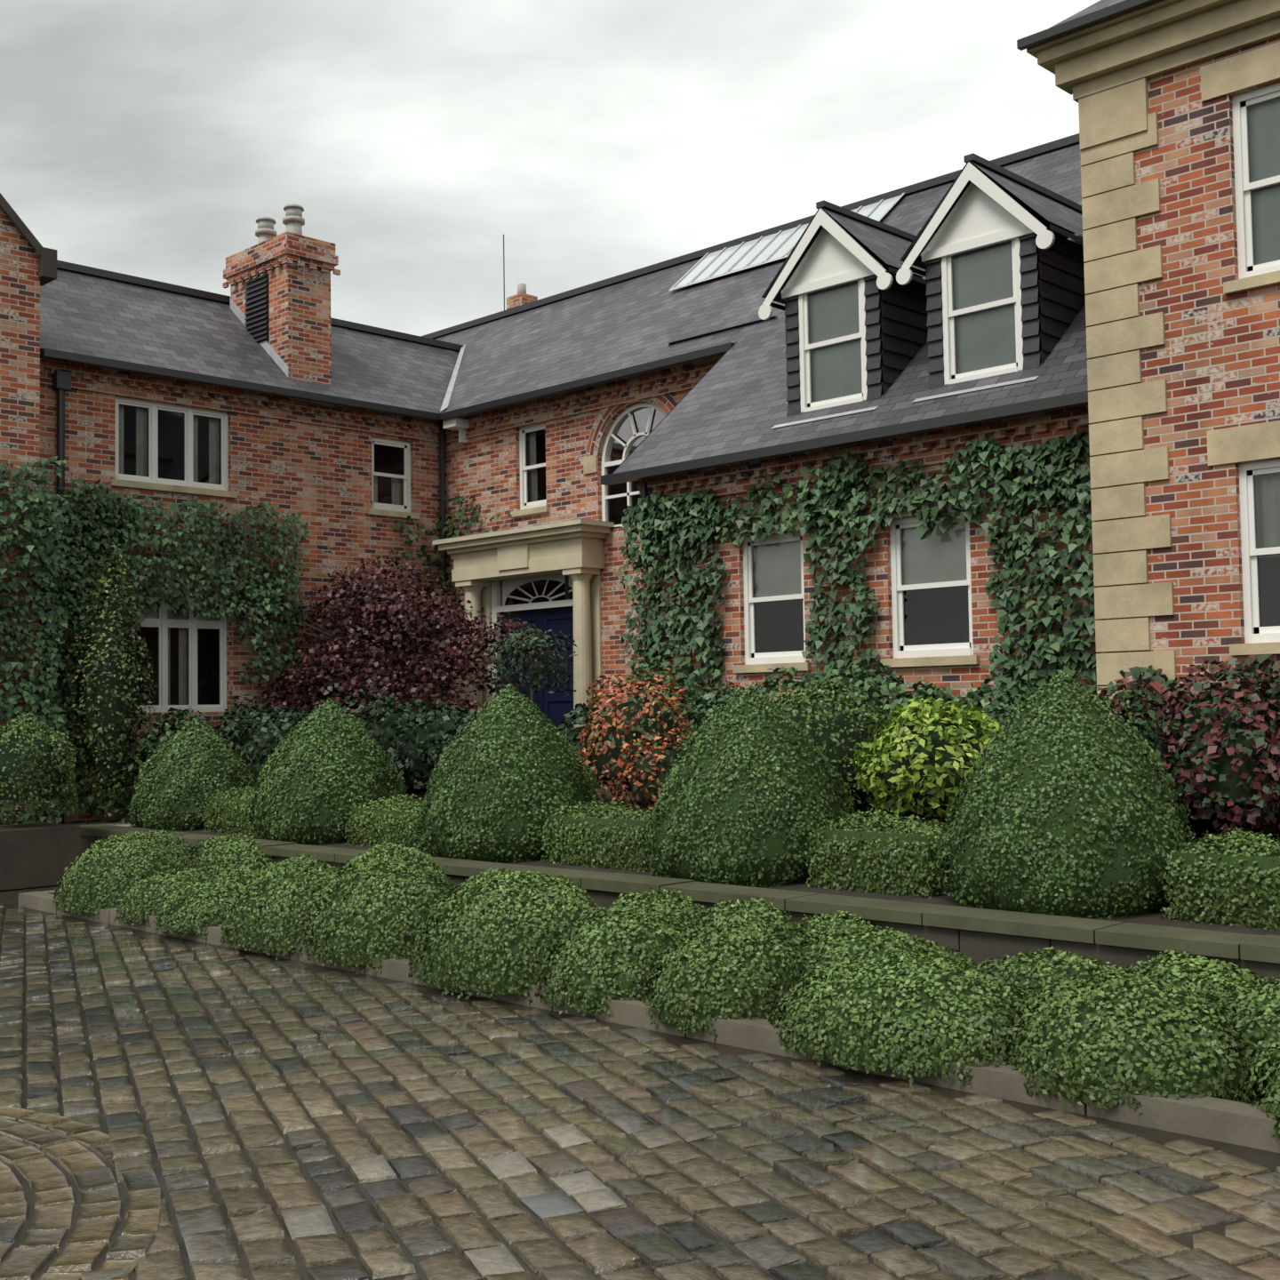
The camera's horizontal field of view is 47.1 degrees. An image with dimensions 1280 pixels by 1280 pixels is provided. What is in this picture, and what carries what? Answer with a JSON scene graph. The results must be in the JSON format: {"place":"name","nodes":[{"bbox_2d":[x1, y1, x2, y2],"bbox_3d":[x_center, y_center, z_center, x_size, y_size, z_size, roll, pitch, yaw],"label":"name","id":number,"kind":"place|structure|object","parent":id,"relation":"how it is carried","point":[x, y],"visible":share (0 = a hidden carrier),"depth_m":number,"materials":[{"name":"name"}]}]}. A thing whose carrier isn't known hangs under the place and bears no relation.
{"place":"outdoors","nodes":[
{"label":"outdoors","id":0,"kind":"place"},
{"bbox_2d":[0,0,1100,335],"label":"sky","id":1,"kind":"structure","parent":0,"point":[603,140],"materials":[{"name":"grey"}]},
{"bbox_2d":[0,885,1279,1279],"bbox_3d":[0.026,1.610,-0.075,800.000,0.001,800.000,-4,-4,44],"label":"joint","id":2,"kind":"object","parent":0,"point":[1163,1138],"depth_m":5.62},
{"bbox_2d":[0,822,79,890],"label":"planter","id":3,"kind":"object","parent":2,"relation":"on","point":[39,854],"visible":0.89,"depth_m":14.00,"materials":[{"name":"stone"}]},
{"bbox_2d":[64,769,423,879],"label":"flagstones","id":4,"kind":"object","parent":2,"relation":"on","point":[125,824],"depth_m":18.03,"materials":[{"name":"grey stone"}]},
{"bbox_2d":[432,520,614,727],"bbox_3d":[-1.689,0.037,20.799,3.200,3.120,0.620,-4,-4,44],"label":"doorcase","id":5,"kind":"object","parent":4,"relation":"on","point":[573,549],"visible":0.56,"depth_m":20.20,"materials":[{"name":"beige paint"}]},
{"bbox_2d":[0,903,1279,1279],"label":"cobble setts","id":6,"kind":"structure","parent":2,"relation":"on","point":[581,1168],"depth_m":5.26,"materials":[{"name":"grey stone"}]},
{"bbox_2d":[0,36,1279,837],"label":"brick walls","id":7,"kind":"structure","parent":2,"relation":"on","point":[1213,359],"depth_m":15.59,"materials":[{"name":"red brick"}]},
{"bbox_2d":[0,192,57,286],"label":"gable coping","id":8,"kind":"object","parent":7,"relation":"attached to","point":[47,264],"visible":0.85,"depth_m":17.70,"materials":[{"name":"stone"}]},
{"bbox_2d":[40,268,459,413],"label":"roof","id":9,"kind":"structure","parent":7,"relation":"on","point":[87,315],"depth_m":20.48,"materials":[{"name":"stone"}]},
{"bbox_2d":[222,231,340,414],"bbox_3d":[-5.245,-4.459,21.471,1.715,2.480,0.905,-4,-4,44],"label":"chimney","id":10,"kind":"object","parent":9,"relation":"on","point":[297,268],"visible":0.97,"depth_m":20.93,"materials":[{"name":"red brick"}]},
{"bbox_2d":[245,274,269,343],"bbox_3d":[-5.529,-4.751,21.238,0.600,0.950,0.030,-4,-4,44],"label":"louvre","id":11,"kind":"object","parent":10,"relation":"attached to","point":[267,312],"visible":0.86,"depth_m":21.18,"materials":[{"name":"black metal"}]},
{"bbox_2d":[243,272,267,341],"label":"louvre slats","id":12,"kind":"object","parent":11,"relation":"attached to","point":[257,308],"visible":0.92,"depth_m":21.20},
{"bbox_2d":[255,203,526,294],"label":"chimney pots","id":13,"kind":"object","parent":10,"relation":"on","point":[293,220],"visible":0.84,"depth_m":21.31,"materials":[{"name":"beige ceramic"}]},
{"bbox_2d":[442,417,468,442],"bbox_3d":[-2.746,-3.147,22.140,0.300,0.320,0.320,-4,-4,44],"label":"cctv","id":14,"kind":"object","parent":7,"relation":"attached to","point":[460,426],"visible":1,"depth_m":22.09,"materials":[{"name":"white paint"}]},
{"bbox_2d":[40,360,1090,503],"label":"brick dentils","id":15,"kind":"object","parent":7,"relation":"attached to","point":[926,456],"visible":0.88,"depth_m":18.91,"materials":[{"name":"red brick"}]},
{"bbox_2d":[40,0,1159,823],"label":"gutters","id":16,"kind":"object","parent":7,"relation":"attached to","point":[61,381],"visible":0.62,"depth_m":17.96,"materials":[{"name":"black metal"}]},
{"bbox_2d":[585,384,677,464],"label":"brick arch","id":17,"kind":"structure","parent":7,"relation":"in","point":[667,404],"depth_m":20.11,"materials":[{"name":"red brick"}]},
{"bbox_2d":[110,41,1279,672],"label":"stone trim","id":18,"kind":"structure","parent":7,"relation":"attached to","point":[1223,77],"depth_m":11.17,"materials":[{"name":"beige stone"}]},
{"bbox_2d":[115,82,1279,712],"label":"window frames","id":19,"kind":"structure","parent":7,"relation":"attached to","point":[985,211],"depth_m":14.65,"materials":[{"name":"white wood"}]},
{"bbox_2d":[501,606,573,729],"bbox_3d":[-1.401,0.580,21.060,1.780,2.050,0.020,-4,-4,44],"label":"door","id":20,"kind":"structure","parent":19,"relation":"attached to","point":[556,706],"depth_m":20.92,"materials":[{"name":"blue wood"}]},
{"bbox_2d":[136,521,967,620],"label":"blinds","id":21,"kind":"object","parent":19,"relation":"attached to","point":[940,556],"visible":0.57,"depth_m":14.23,"materials":[{"name":"grey fabric"}]},
{"bbox_2d":[607,407,665,462],"bbox_3d":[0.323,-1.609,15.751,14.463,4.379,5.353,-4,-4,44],"label":"window glass","id":22,"kind":"object","parent":19,"relation":"in","point":[623,433],"visible":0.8,"depth_m":19.93,"materials":[{"name":"glass"}]},
{"bbox_2d":[118,404,1279,704],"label":"curtains","id":23,"kind":"object","parent":19,"relation":"hanging from","point":[1267,486],"visible":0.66,"depth_m":19.32,"materials":[{"name":"fabric"}]},
{"bbox_2d":[808,97,1279,402],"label":"window panes","id":24,"kind":"structure","parent":19,"relation":"attached to","point":[985,339],"depth_m":13.86,"materials":[{"name":"glass"}]},
{"bbox_2d":[123,233,1279,705],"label":"rooms","id":25,"kind":"object","parent":7,"relation":"in","point":[938,616],"visible":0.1,"depth_m":20.88,"materials":[{"name":"grey"}]},
{"bbox_2d":[433,143,1088,473],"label":"roof","id":26,"kind":"structure","parent":7,"relation":"on","point":[734,399],"depth_m":18.28,"materials":[{"name":"stone"}]},
{"bbox_2d":[506,292,537,309],"bbox_3d":[-2.154,-5.985,28.166,0.750,1.250,0.400,-4,-4,44],"label":"chimney","id":27,"kind":"object","parent":26,"relation":"on","point":[517,300],"visible":0.18,"depth_m":28.13,"materials":[{"name":"brick"}]},
{"bbox_2d":[56,133,1082,351],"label":"ridge tiles","id":28,"kind":"object","parent":26,"relation":"on","point":[992,165],"visible":0.54,"depth_m":20.84,"materials":[{"name":"stone"}]},
{"bbox_2d":[229,296,1038,541],"bbox_3d":[0.072,-3.528,18.929,12.956,3.768,4.601,-4,-4,44],"label":"lead","id":29,"kind":"object","parent":26,"relation":"on","point":[267,347],"visible":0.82,"depth_m":20.69,"materials":[{"name":"grey metal"}]},
{"bbox_2d":[672,195,901,290],"bbox_3d":[1.996,-5.536,20.529,3.500,0.765,0.900,-4,-4,44],"label":"skylight","id":30,"kind":"object","parent":26,"relation":"in","point":[880,210],"visible":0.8,"depth_m":20.89,"materials":[{"name":"white glass"}]},
{"bbox_2d":[668,192,905,291],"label":"skylight bars","id":31,"kind":"object","parent":26,"relation":"on","point":[726,272],"visible":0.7,"depth_m":20.77,"materials":[{"name":"white metal"}]},
{"bbox_2d":[784,232,1086,415],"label":"dormer cladding","id":32,"kind":"structure","parent":26,"relation":"on","point":[930,306],"depth_m":14.12,"materials":[{"name":"black wood"}]},
{"bbox_2d":[761,161,1084,303],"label":"dormer roof","id":33,"kind":"structure","parent":32,"relation":"on","point":[886,250],"depth_m":14.68,"materials":[{"name":"stone"}]},
{"bbox_2d":[1048,0,1124,28],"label":"roof","id":34,"kind":"structure","parent":7,"relation":"on","point":[1099,5],"depth_m":11.87,"materials":[{"name":"stone"}]},
{"bbox_2d":[1080,112,1176,716],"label":"quoins","id":35,"kind":"object","parent":7,"relation":"attached to","point":[1108,169],"visible":0.92,"depth_m":11.66,"materials":[{"name":"stone"}]},
{"bbox_2d":[1026,0,1279,150],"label":"cornice","id":36,"kind":"structure","parent":7,"relation":"attached to","point":[1104,71],"depth_m":11.55,"materials":[{"name":"stone"}]},
{"bbox_2d":[18,889,1279,1152],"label":"kerb","id":37,"kind":"structure","parent":2,"relation":"on","point":[1235,1123],"depth_m":6.16,"materials":[{"name":"stone"}]},
{"bbox_2d":[80,834,1279,989],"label":"retaining wall","id":38,"kind":"structure","parent":2,"relation":"on","point":[977,947],"depth_m":7.73,"materials":[{"name":"grey stone"}]},
{"bbox_2d":[80,824,1279,963],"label":"wall coping","id":39,"kind":"object","parent":38,"relation":"on","point":[1235,945],"visible":0.73,"depth_m":8.21,"materials":[{"name":"grey stone"}]},
{"bbox_2d":[61,775,1279,1105],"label":"soil","id":40,"kind":"structure","parent":0,"point":[1153,917],"depth_m":9.15,"materials":[{"name":"brown soil"}]},
{"bbox_2d":[288,608,554,704],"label":"branches","id":41,"kind":"object","parent":40,"relation":"on","point":[429,652],"visible":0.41,"depth_m":20.05,"materials":[{"name":"brown plant"}]},
{"bbox_2d":[217,554,553,728],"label":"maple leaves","id":42,"kind":"object","parent":41,"relation":"attached to","point":[429,610],"visible":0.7,"depth_m":19.49,"materials":[{"name":"purple plant"}]},
{"bbox_2d":[0,429,1279,839],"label":"ivy leaves","id":43,"kind":"object","parent":40,"relation":"on","point":[1060,479],"visible":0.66,"depth_m":15.91,"materials":[{"name":"green plant"}]},
{"bbox_2d":[0,541,1279,832],"bbox_3d":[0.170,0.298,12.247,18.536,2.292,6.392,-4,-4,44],"label":"shrub","id":44,"kind":"object","parent":40,"relation":"on","point":[1223,765],"visible":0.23,"depth_m":14.03,"materials":[{"name":"green plant"}]},
{"bbox_2d":[53,669,1279,1143],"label":"box topiary","id":45,"kind":"object","parent":40,"relation":"on","point":[1244,1089],"depth_m":8.31,"materials":[{"name":"green plant"}]}
]}

